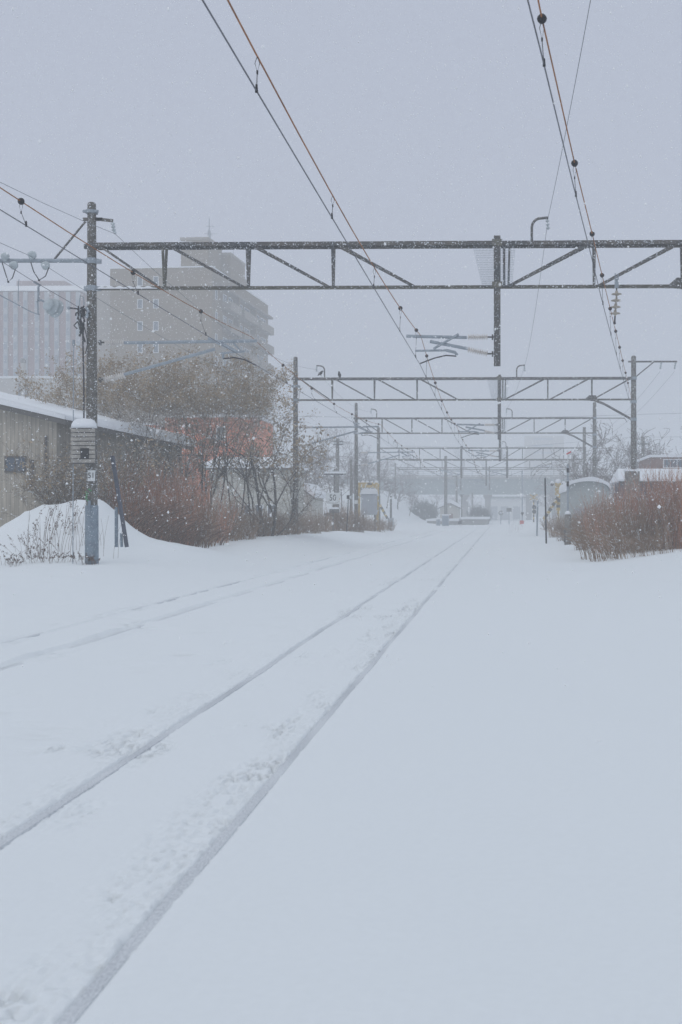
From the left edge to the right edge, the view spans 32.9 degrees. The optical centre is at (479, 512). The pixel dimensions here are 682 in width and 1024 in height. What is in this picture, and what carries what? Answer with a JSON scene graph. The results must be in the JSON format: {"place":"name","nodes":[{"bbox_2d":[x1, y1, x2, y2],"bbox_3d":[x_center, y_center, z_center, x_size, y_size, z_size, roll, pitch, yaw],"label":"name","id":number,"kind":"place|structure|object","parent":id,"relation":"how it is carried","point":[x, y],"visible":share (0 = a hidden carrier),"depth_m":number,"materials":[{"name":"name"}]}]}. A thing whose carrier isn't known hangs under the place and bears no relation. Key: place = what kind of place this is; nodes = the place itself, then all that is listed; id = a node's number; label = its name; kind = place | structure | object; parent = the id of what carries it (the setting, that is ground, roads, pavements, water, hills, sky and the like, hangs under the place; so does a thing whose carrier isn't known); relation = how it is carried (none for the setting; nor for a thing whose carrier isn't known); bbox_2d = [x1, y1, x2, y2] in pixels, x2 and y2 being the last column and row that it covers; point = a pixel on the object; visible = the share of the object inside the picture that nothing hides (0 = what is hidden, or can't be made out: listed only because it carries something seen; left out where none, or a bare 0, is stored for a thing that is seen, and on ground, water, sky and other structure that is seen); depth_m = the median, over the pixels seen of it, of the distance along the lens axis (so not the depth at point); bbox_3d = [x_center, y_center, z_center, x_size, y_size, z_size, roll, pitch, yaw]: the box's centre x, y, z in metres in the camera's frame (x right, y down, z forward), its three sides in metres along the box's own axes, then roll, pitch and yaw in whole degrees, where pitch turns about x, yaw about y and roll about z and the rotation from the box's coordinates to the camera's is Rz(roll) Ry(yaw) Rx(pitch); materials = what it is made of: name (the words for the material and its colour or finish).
{"place":"outdoors","nodes":[
{"label":"outdoors","id":0,"kind":"place"},
{"bbox_2d":[0,470,681,1023],"bbox_3d":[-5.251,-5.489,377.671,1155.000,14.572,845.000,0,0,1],"label":"ground","id":1,"kind":"structure","parent":0,"point":[484,830],"depth_m":6.89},
{"bbox_2d":[0,281,109,409],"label":"striped block","id":2,"kind":"structure","parent":1,"relation":"on","point":[26,318],"depth_m":173.22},
{"bbox_2d":[0,427,117,516],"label":"shrub","id":3,"kind":"object","parent":1,"relation":"on","point":[33,479],"visible":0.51,"depth_m":36.49,"materials":[{"name":"brown plant"}]},
{"bbox_2d":[20,443,135,508],"bbox_3d":[-13.229,-0.435,37.849,3.464,3.790,4.184,0,0,-35],"label":"shrub","id":4,"kind":"object","parent":1,"relation":"on","point":[60,481],"visible":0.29,"depth_m":36.93,"materials":[{"name":"brown plant"}]},
{"bbox_2d":[13,437,148,505],"bbox_3d":[-13.500,-0.492,37.661,4.184,3.790,3.464,0,0,-43],"label":"shrub","id":5,"kind":"object","parent":1,"relation":"on","point":[67,491],"visible":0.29,"depth_m":36.90,"materials":[{"name":"brown plant"}]},
{"bbox_2d":[42,444,142,512],"bbox_3d":[-12.817,-0.457,37.895,2.916,3.710,3.874,0,0,-45],"label":"shrub","id":6,"kind":"object","parent":1,"relation":"on","point":[103,499],"visible":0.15,"depth_m":37.26,"materials":[{"name":"brown plant"}]},
{"bbox_2d":[0,392,194,526],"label":"wooden barn","id":7,"kind":"structure","parent":1,"relation":"on","point":[11,429],"depth_m":38.31,"materials":[{"name":"brown wood"}]},
{"bbox_2d":[4,456,25,472],"bbox_3d":[-15.621,-1.638,38.280,0.729,0.553,0.047,0,0,1],"label":"window","id":8,"kind":"structure","parent":7,"relation":"in","point":[10,459],"depth_m":38.28,"materials":[{"name":"grey glass"}]},
{"bbox_2d":[18,358,27,396],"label":"chimney stack","id":9,"kind":"object","parent":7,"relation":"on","point":[23,363],"visible":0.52,"depth_m":160.98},
{"bbox_2d":[12,352,187,470],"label":"bare tree","id":10,"kind":"object","parent":1,"relation":"on","point":[54,396],"visible":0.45,"depth_m":45.81,"materials":[{"name":"brown plant"}]},
{"bbox_2d":[60,450,150,526],"bbox_3d":[-12.733,-0.445,38.869,3.182,3.440,3.248,0,0,-3],"label":"shrub","id":11,"kind":"object","parent":1,"relation":"on","point":[120,490],"visible":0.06,"depth_m":38.81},
{"bbox_2d":[14,338,203,476],"bbox_3d":[-14.257,-2.637,44.677,7.072,8.163,6.978,0,0,7],"label":"bare tree","id":12,"kind":"object","parent":1,"relation":"on","point":[113,387],"visible":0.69,"depth_m":43.55,"materials":[{"name":"brown plant"}]},
{"bbox_2d":[38,422,183,523],"bbox_3d":[-12.395,-0.910,38.707,5.114,4.632,4.233,0,0,-23],"label":"shrub","id":13,"kind":"object","parent":1,"relation":"on","point":[133,471],"visible":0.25,"depth_m":39.30,"materials":[{"name":"brown plant"}]},
{"bbox_2d":[110,456,128,546],"bbox_3d":[-9.489,-0.300,29.988,0.469,2.411,0.085,0,0,1],"label":"stay post","id":14,"kind":"object","parent":1,"relation":"on","point":[120,507],"visible":1,"depth_m":29.95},
{"bbox_2d":[85,468,170,536],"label":"shrub","id":15,"kind":"object","parent":1,"relation":"on","point":[128,502],"visible":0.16,"depth_m":37.66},
{"bbox_2d":[98,433,172,503],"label":"shrub","id":16,"kind":"object","parent":1,"relation":"on","point":[138,464],"visible":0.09,"depth_m":40.77,"materials":[{"name":"brown plant"}]},
{"bbox_2d":[50,344,223,492],"bbox_3d":[-14.188,-2.800,47.522,6.686,8.447,7.211,0,0,-27],"label":"bare tree","id":17,"kind":"object","parent":1,"relation":"on","point":[159,413],"visible":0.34,"depth_m":47.73,"materials":[{"name":"brown plant"}]},
{"bbox_2d":[110,440,179,529],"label":"shrub","id":18,"kind":"object","parent":1,"relation":"on","point":[160,489],"visible":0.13,"depth_m":40.23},
{"bbox_2d":[105,479,188,541],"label":"shrub","id":19,"kind":"object","parent":1,"relation":"on","point":[147,510],"visible":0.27,"depth_m":38.15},
{"bbox_2d":[65,351,243,470],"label":"bare tree","id":20,"kind":"object","parent":1,"relation":"on","point":[78,358],"visible":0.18,"depth_m":51.83,"materials":[{"name":"brown plant"}]},
{"bbox_2d":[124,499,190,532],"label":"reed clump","id":21,"kind":"object","parent":1,"relation":"on","point":[147,518],"visible":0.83,"depth_m":34.86,"materials":[{"name":"brown plant"}]},
{"bbox_2d":[97,424,217,498],"bbox_3d":[-13.572,-1.029,43.549,5.579,5.053,4.618,0,0,-41],"label":"shrub","id":22,"kind":"object","parent":1,"relation":"on","point":[168,465],"visible":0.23,"depth_m":43.34,"materials":[{"name":"brown plant"}]},
{"bbox_2d":[125,446,196,542],"bbox_3d":[-11.748,-0.595,40.760,3.248,3.739,3.182,0,0,15],"label":"shrub","id":23,"kind":"object","parent":1,"relation":"on","point":[175,474],"visible":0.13,"depth_m":40.65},
{"bbox_2d":[67,335,261,526],"bbox_3d":[-12.560,-2.909,47.697,7.496,8.652,7.397,0,0,25],"label":"bare tree","id":24,"kind":"object","parent":1,"relation":"on","point":[226,391],"visible":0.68,"depth_m":46.59,"materials":[{"name":"brown plant"}]},
{"bbox_2d":[124,470,208,544],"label":"shrub","id":25,"kind":"object","parent":1,"relation":"on","point":[176,515],"visible":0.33,"depth_m":38.60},
{"bbox_2d":[135,507,201,541],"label":"reed clump","id":26,"kind":"object","parent":1,"relation":"on","point":[164,534],"visible":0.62,"depth_m":35.40,"materials":[{"name":"brown plant"}]},
{"bbox_2d":[75,344,269,490],"bbox_3d":[-12.507,-2.655,45.316,8.031,8.185,4.897,0,0,-41],"label":"bare tree","id":27,"kind":"object","parent":1,"relation":"on","point":[166,394],"visible":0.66,"depth_m":45.93,"materials":[{"name":"brown plant"}]},
{"bbox_2d":[136,440,211,510],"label":"shrub","id":28,"kind":"object","parent":1,"relation":"on","point":[181,447],"visible":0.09,"depth_m":46.18,"materials":[{"name":"brown plant"}]},
{"bbox_2d":[145,515,216,543],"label":"reed clump","id":29,"kind":"object","parent":1,"relation":"on","point":[179,535],"visible":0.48,"depth_m":36.28,"materials":[{"name":"brown plant"}]},
{"bbox_2d":[149,458,217,533],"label":"shrub","id":30,"kind":"object","parent":1,"relation":"on","point":[184,490],"visible":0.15,"depth_m":41.93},
{"bbox_2d":[97,218,273,428],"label":"apartment block","id":31,"kind":"structure","parent":1,"relation":"on","point":[247,317],"depth_m":148.62,"materials":[{"name":"concrete"}]},
{"bbox_2d":[161,521,225,546],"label":"reed clump","id":32,"kind":"object","parent":1,"relation":"on","point":[196,538],"visible":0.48,"depth_m":37.47,"materials":[{"name":"brown plant"}]},
{"bbox_2d":[162,485,224,546],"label":"shrub","id":33,"kind":"object","parent":1,"relation":"on","point":[204,518],"visible":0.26,"depth_m":40.45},
{"bbox_2d":[152,423,236,517],"bbox_3d":[-13.351,-1.201,49.642,4.811,5.263,5.812,0,0,-28],"label":"shrub","id":34,"kind":"object","parent":1,"relation":"on","point":[209,473],"visible":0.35,"depth_m":49.74,"materials":[{"name":"brown plant"}]},
{"bbox_2d":[104,344,294,498],"bbox_3d":[-12.775,-3.185,53.622,7.830,9.171,7.260,0,0,16],"label":"bare tree","id":35,"kind":"object","parent":1,"relation":"on","point":[220,475],"visible":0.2,"depth_m":53.86,"materials":[{"name":"brown plant"}]},
{"bbox_2d":[131,414,273,504],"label":"orange house","id":36,"kind":"structure","parent":1,"relation":"on","point":[261,436],"depth_m":84.41,"materials":[{"name":"metal"}]},
{"bbox_2d":[178,527,230,547],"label":"reed clump","id":37,"kind":"object","parent":1,"relation":"on","point":[205,544],"visible":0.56,"depth_m":38.74,"materials":[{"name":"brown plant"}]},
{"bbox_2d":[167,463,244,542],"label":"shrub","id":38,"kind":"object","parent":1,"relation":"on","point":[221,517],"visible":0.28,"depth_m":43.33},
{"bbox_2d":[139,350,293,534],"bbox_3d":[-11.100,-2.748,49.985,4.993,8.346,8.188,0,0,19],"label":"bare tree","id":39,"kind":"object","parent":1,"relation":"on","point":[240,404],"visible":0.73,"depth_m":48.77,"materials":[{"name":"brown plant"}]},
{"bbox_2d":[192,489,250,540],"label":"shrub","id":40,"kind":"object","parent":1,"relation":"on","point":[236,526],"visible":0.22,"depth_m":45.31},
{"bbox_2d":[154,343,298,510],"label":"bare tree","id":41,"kind":"object","parent":1,"relation":"on","point":[271,390],"visible":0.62,"depth_m":49.54,"materials":[{"name":"brown plant"}]},
{"bbox_2d":[3,525,453,642],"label":"rail","id":42,"kind":"object","parent":1,"relation":"on","point":[38,634],"visible":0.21,"depth_m":21.33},
{"bbox_2d":[0,525,461,670],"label":"rail","id":43,"kind":"object","parent":1,"relation":"on","point":[171,616],"visible":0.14,"depth_m":16.13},
{"bbox_2d":[211,500,266,539],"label":"shrub","id":44,"kind":"object","parent":1,"relation":"on","point":[253,533],"visible":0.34,"depth_m":47.03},
{"bbox_2d":[0,525,482,849],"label":"rail","id":45,"kind":"object","parent":1,"relation":"on","point":[8,839],"visible":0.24,"depth_m":7.49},
{"bbox_2d":[174,356,319,530],"bbox_3d":[-11.014,-2.869,52.320,7.327,8.571,7.425,0,0,-1],"label":"bare tree","id":46,"kind":"object","parent":1,"relation":"on","point":[258,410],"visible":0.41,"depth_m":51.54,"materials":[{"name":"brown plant"}]},
{"bbox_2d":[227,508,281,536],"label":"shrub","id":47,"kind":"object","parent":1,"relation":"on","point":[265,525],"visible":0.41,"depth_m":52.22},
{"bbox_2d":[171,384,339,535],"bbox_3d":[-10.114,-2.384,52.207,5.381,7.644,8.193,0,0,39],"label":"bare tree","id":48,"kind":"object","parent":1,"relation":"on","point":[275,502],"visible":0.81,"depth_m":52.39,"materials":[{"name":"brown plant"}]},
{"bbox_2d":[204,457,308,530],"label":"pale house","id":49,"kind":"structure","parent":1,"relation":"on","point":[271,485],"depth_m":79.32,"materials":[{"name":"white"}]},
{"bbox_2d":[248,505,298,535],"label":"shrub","id":50,"kind":"object","parent":1,"relation":"on","point":[280,524],"visible":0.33,"depth_m":54.17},
{"bbox_2d":[56,523,492,1023],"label":"rail","id":51,"kind":"object","parent":1,"relation":"on","point":[74,1013],"visible":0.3,"depth_m":5.09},
{"bbox_2d":[214,414,335,534],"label":"bare tree","id":52,"kind":"object","parent":1,"relation":"on","point":[293,488],"visible":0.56,"depth_m":55.44,"materials":[{"name":"brown plant"}]},
{"bbox_2d":[266,509,313,534],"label":"shrub","id":53,"kind":"object","parent":1,"relation":"on","point":[295,530],"visible":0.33,"depth_m":56.22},
{"bbox_2d":[285,513,325,533],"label":"shrub","id":54,"kind":"object","parent":1,"relation":"on","point":[311,527],"visible":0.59,"depth_m":61.86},
{"bbox_2d":[304,483,325,528],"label":"house","id":55,"kind":"structure","parent":1,"relation":"on","point":[319,503],"depth_m":98.62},
{"bbox_2d":[299,506,335,531],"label":"shrub","id":56,"kind":"object","parent":1,"relation":"on","point":[326,524],"visible":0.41,"depth_m":65.96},
{"bbox_2d":[298,428,353,484],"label":"tree","id":57,"kind":"object","parent":1,"relation":"on","point":[329,448],"visible":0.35,"depth_m":146.79,"materials":[{"name":"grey plant"}]},
{"bbox_2d":[326,493,339,530],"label":"speed board","id":58,"kind":"object","parent":1,"relation":"on","point":[333,499],"visible":0.96,"depth_m":72.16,"materials":[{"name":"metal"}]},
{"bbox_2d":[314,502,353,530],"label":"shrub","id":59,"kind":"object","parent":1,"relation":"on","point":[343,525],"visible":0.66,"depth_m":72.87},
{"bbox_2d":[331,438,342,516],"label":"utility pole","id":60,"kind":"object","parent":1,"relation":"on","point":[337,441],"visible":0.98,"depth_m":104.12,"materials":[{"name":"concrete"}]},
{"bbox_2d":[0,202,681,564],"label":"catenary gantry","id":61,"kind":"object","parent":1,"relation":"on","point":[91,526],"visible":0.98,"depth_m":29.35,"materials":[{"name":"metal"}]},
{"bbox_2d":[0,260,77,306],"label":"feeder wire","id":62,"kind":"object","parent":61,"relation":"hanging from","point":[37,283],"visible":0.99,"depth_m":29.43,"materials":[{"name":"black metal"}]},
{"bbox_2d":[0,281,63,317],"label":"tensioner","id":63,"kind":"object","parent":62,"relation":"hanging from","point":[52,307],"visible":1,"depth_m":29.44,"materials":[{"name":"metal"}]},
{"bbox_2d":[71,418,96,463],"bbox_3d":[-10.170,-1.847,29.251,0.680,1.175,0.320,0,0,1],"label":"equipment box","id":64,"kind":"object","parent":61,"relation":"attached to","point":[80,443],"visible":0.99,"depth_m":29.16,"materials":[{"name":"grey paint"}]},
{"bbox_2d":[0,187,467,497],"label":"overhead line","id":65,"kind":"object","parent":61,"relation":"hanging from","point":[21,201],"visible":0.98,"depth_m":20.30,"materials":[{"name":"metal"}]},
{"bbox_2d":[202,0,488,494],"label":"overhead line","id":66,"kind":"object","parent":61,"relation":"hanging from","point":[256,91],"visible":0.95,"depth_m":12.77,"materials":[{"name":"metal"}]},
{"bbox_2d":[505,0,590,440],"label":"feeder wire","id":67,"kind":"object","parent":61,"relation":"attached to","point":[561,152],"visible":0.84,"depth_m":21.34,"materials":[{"name":"metal"}]},
{"bbox_2d":[610,273,621,323],"bbox_3d":[3.492,-5.485,29.148,0.306,1.310,0.270,0,0,1],"label":"insulator string","id":68,"kind":"object","parent":61,"relation":"hanging from","point":[616,299],"visible":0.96,"depth_m":29.13,"materials":[{"name":"beige ceramic"}]},
{"bbox_2d":[527,0,631,400],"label":"overhead line","id":69,"kind":"object","parent":68,"relation":"hanging from","point":[542,18],"visible":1,"depth_m":13.67,"materials":[{"name":"metal"}]},
{"bbox_2d":[326,503,360,531],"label":"shrub","id":70,"kind":"object","parent":1,"relation":"on","point":[354,522],"visible":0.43,"depth_m":75.08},
{"bbox_2d":[336,507,371,531],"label":"shrub","id":71,"kind":"object","parent":1,"relation":"on","point":[362,526],"visible":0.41,"depth_m":75.83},
{"bbox_2d":[358,480,378,530],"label":"guard frame","id":72,"kind":"object","parent":1,"relation":"on","point":[363,484],"visible":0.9,"depth_m":88.67,"materials":[{"name":"yellow paint"}]},
{"bbox_2d":[361,489,377,530],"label":"relay cabinet","id":73,"kind":"object","parent":1,"relation":"on","point":[370,506],"visible":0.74,"depth_m":87.16,"materials":[{"name":"metal"}]},
{"bbox_2d":[409,499,439,520],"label":"evergreen bush","id":74,"kind":"object","parent":1,"relation":"on","point":[428,511],"visible":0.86,"depth_m":183.98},
{"bbox_2d":[438,500,460,517],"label":"lineside hut","id":75,"kind":"object","parent":1,"relation":"on","point":[454,510],"visible":0.55,"depth_m":168.10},
{"bbox_2d":[426,517,489,524],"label":"platform","id":76,"kind":"structure","parent":1,"relation":"on","point":[470,520],"depth_m":152.04,"materials":[{"name":"concrete"}]},
{"bbox_2d":[305,471,613,520],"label":"road bridge","id":77,"kind":"structure","parent":1,"relation":"on","point":[499,485],"depth_m":231.80,"materials":[{"name":"paint"}]},
{"bbox_2d":[465,504,492,521],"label":"evergreen bush","id":78,"kind":"object","parent":1,"relation":"on","point":[478,513],"visible":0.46,"depth_m":175.33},
{"bbox_2d":[377,427,585,519],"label":"catenary gantry","id":79,"kind":"object","parent":1,"relation":"on","point":[460,458],"visible":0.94,"depth_m":120.87,"materials":[{"name":"metal"}]},
{"bbox_2d":[292,356,676,533],"bbox_3d":[0.216,-3.030,58.407,19.810,10.060,0.880,0,0,1],"label":"catenary gantry","id":80,"kind":"object","parent":1,"relation":"on","point":[592,397],"visible":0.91,"depth_m":58.40,"materials":[{"name":"metal"}]},
{"bbox_2d":[394,463,576,498],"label":"catenary gantry","id":81,"kind":"object","parent":1,"relation":"on","point":[479,473],"visible":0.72,"depth_m":181.87,"materials":[{"name":"metal"}]},
{"bbox_2d":[398,456,574,513],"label":"catenary gantry","id":82,"kind":"object","parent":1,"relation":"on","point":[445,487],"visible":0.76,"depth_m":149.91,"materials":[{"name":"metal"}]},
{"bbox_2d":[353,402,626,518],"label":"catenary gantry","id":83,"kind":"object","parent":1,"relation":"on","point":[565,431],"visible":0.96,"depth_m":82.92,"materials":[{"name":"metal"}]},
{"bbox_2d":[484,496,525,519],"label":"depot","id":84,"kind":"structure","parent":1,"relation":"on","point":[506,502],"depth_m":261.89,"materials":[{"name":"paint"}]},
{"bbox_2d":[524,436,563,516],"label":"distant block","id":85,"kind":"structure","parent":1,"relation":"on","point":[540,441],"depth_m":429.61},
{"bbox_2d":[543,479,564,520],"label":"crossing signal","id":86,"kind":"object","parent":1,"relation":"on","point":[556,501],"visible":0.72,"depth_m":91.73,"materials":[{"name":"yellow paint"}]},
{"bbox_2d":[564,451,570,544],"bbox_3d":[4.323,-0.671,55.927,0.377,4.736,0.340,0,0,1],"label":"marker post","id":87,"kind":"object","parent":1,"relation":"on","point":[567,517],"visible":0.95,"depth_m":55.83,"materials":[{"name":"metal"}]},
{"bbox_2d":[540,523,615,559],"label":"reed clump","id":88,"kind":"object","parent":1,"relation":"on","point":[583,548],"visible":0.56,"depth_m":39.34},
{"bbox_2d":[532,419,627,485],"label":"tree","id":89,"kind":"object","parent":1,"relation":"on","point":[586,468],"visible":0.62,"depth_m":106.87,"materials":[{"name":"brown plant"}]},
{"bbox_2d":[559,477,610,528],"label":"arched hut","id":90,"kind":"object","parent":1,"relation":"on","point":[584,492],"visible":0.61,"depth_m":75.88,"materials":[{"name":"grey paint"}]},
{"bbox_2d":[563,510,607,549],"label":"shrub","id":91,"kind":"object","parent":1,"relation":"on","point":[571,529],"visible":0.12,"depth_m":46.99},
{"bbox_2d":[549,525,624,561],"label":"reed clump","id":92,"kind":"object","parent":1,"relation":"on","point":[593,551],"visible":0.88,"depth_m":37.85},
{"bbox_2d":[569,500,620,549],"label":"shrub","id":93,"kind":"object","parent":1,"relation":"on","point":[593,526],"visible":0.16,"depth_m":45.75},
{"bbox_2d":[562,439,629,502],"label":"tree","id":94,"kind":"object","parent":1,"relation":"on","point":[617,447],"visible":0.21,"depth_m":126.81,"materials":[{"name":"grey plant"}]},
{"bbox_2d":[563,523,635,558],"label":"reed clump","id":95,"kind":"object","parent":1,"relation":"on","point":[593,535],"visible":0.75,"depth_m":38.75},
{"bbox_2d":[572,478,638,542],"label":"shrub","id":96,"kind":"object","parent":1,"relation":"on","point":[599,504],"visible":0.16,"depth_m":51.87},
{"bbox_2d":[581,530,642,558],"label":"reed clump","id":97,"kind":"object","parent":1,"relation":"on","point":[614,548],"visible":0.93,"depth_m":37.62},
{"bbox_2d":[580,483,647,552],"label":"shrub","id":98,"kind":"object","parent":1,"relation":"on","point":[602,519],"visible":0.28,"depth_m":42.74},
{"bbox_2d":[587,427,671,507],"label":"tree","id":99,"kind":"object","parent":1,"relation":"on","point":[616,452],"visible":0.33,"depth_m":101.78,"materials":[{"name":"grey plant"}]},
{"bbox_2d":[588,496,672,554],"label":"shrub","id":100,"kind":"object","parent":1,"relation":"on","point":[623,526],"visible":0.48,"depth_m":40.66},
{"bbox_2d":[604,465,672,539],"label":"shrub","id":101,"kind":"object","parent":1,"relation":"on","point":[648,490],"visible":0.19,"depth_m":43.96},
{"bbox_2d":[610,469,681,517],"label":"storage shed","id":102,"kind":"structure","parent":1,"relation":"on","point":[620,476],"depth_m":64.01,"materials":[{"name":"grey metal"}]},
{"bbox_2d":[615,486,681,552],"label":"shrub","id":103,"kind":"object","parent":1,"relation":"on","point":[659,524],"visible":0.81,"depth_m":39.64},
{"bbox_2d":[628,453,681,547],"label":"shrub","id":104,"kind":"object","parent":1,"relation":"on","point":[650,500],"visible":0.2,"depth_m":41.80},
{"bbox_2d":[636,461,681,549],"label":"shrub","id":105,"kind":"object","parent":1,"relation":"on","point":[677,503],"visible":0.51,"depth_m":39.93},
{"bbox_2d":[637,455,681,468],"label":"flat roofed house","id":106,"kind":"structure","parent":1,"relation":"on","point":[664,459],"depth_m":87.75,"materials":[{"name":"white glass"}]},
{"bbox_2d":[650,473,681,548],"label":"shrub","id":107,"kind":"object","parent":1,"relation":"on","point":[676,529],"visible":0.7,"depth_m":39.72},
{"bbox_2d":[0,0,681,774],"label":"falling snow","id":108,"kind":"structure","parent":0,"point":[352,258],"depth_m":26.21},
{"bbox_2d":[0,0,681,508],"label":"sky","id":109,"kind":"structure","parent":0,"point":[532,208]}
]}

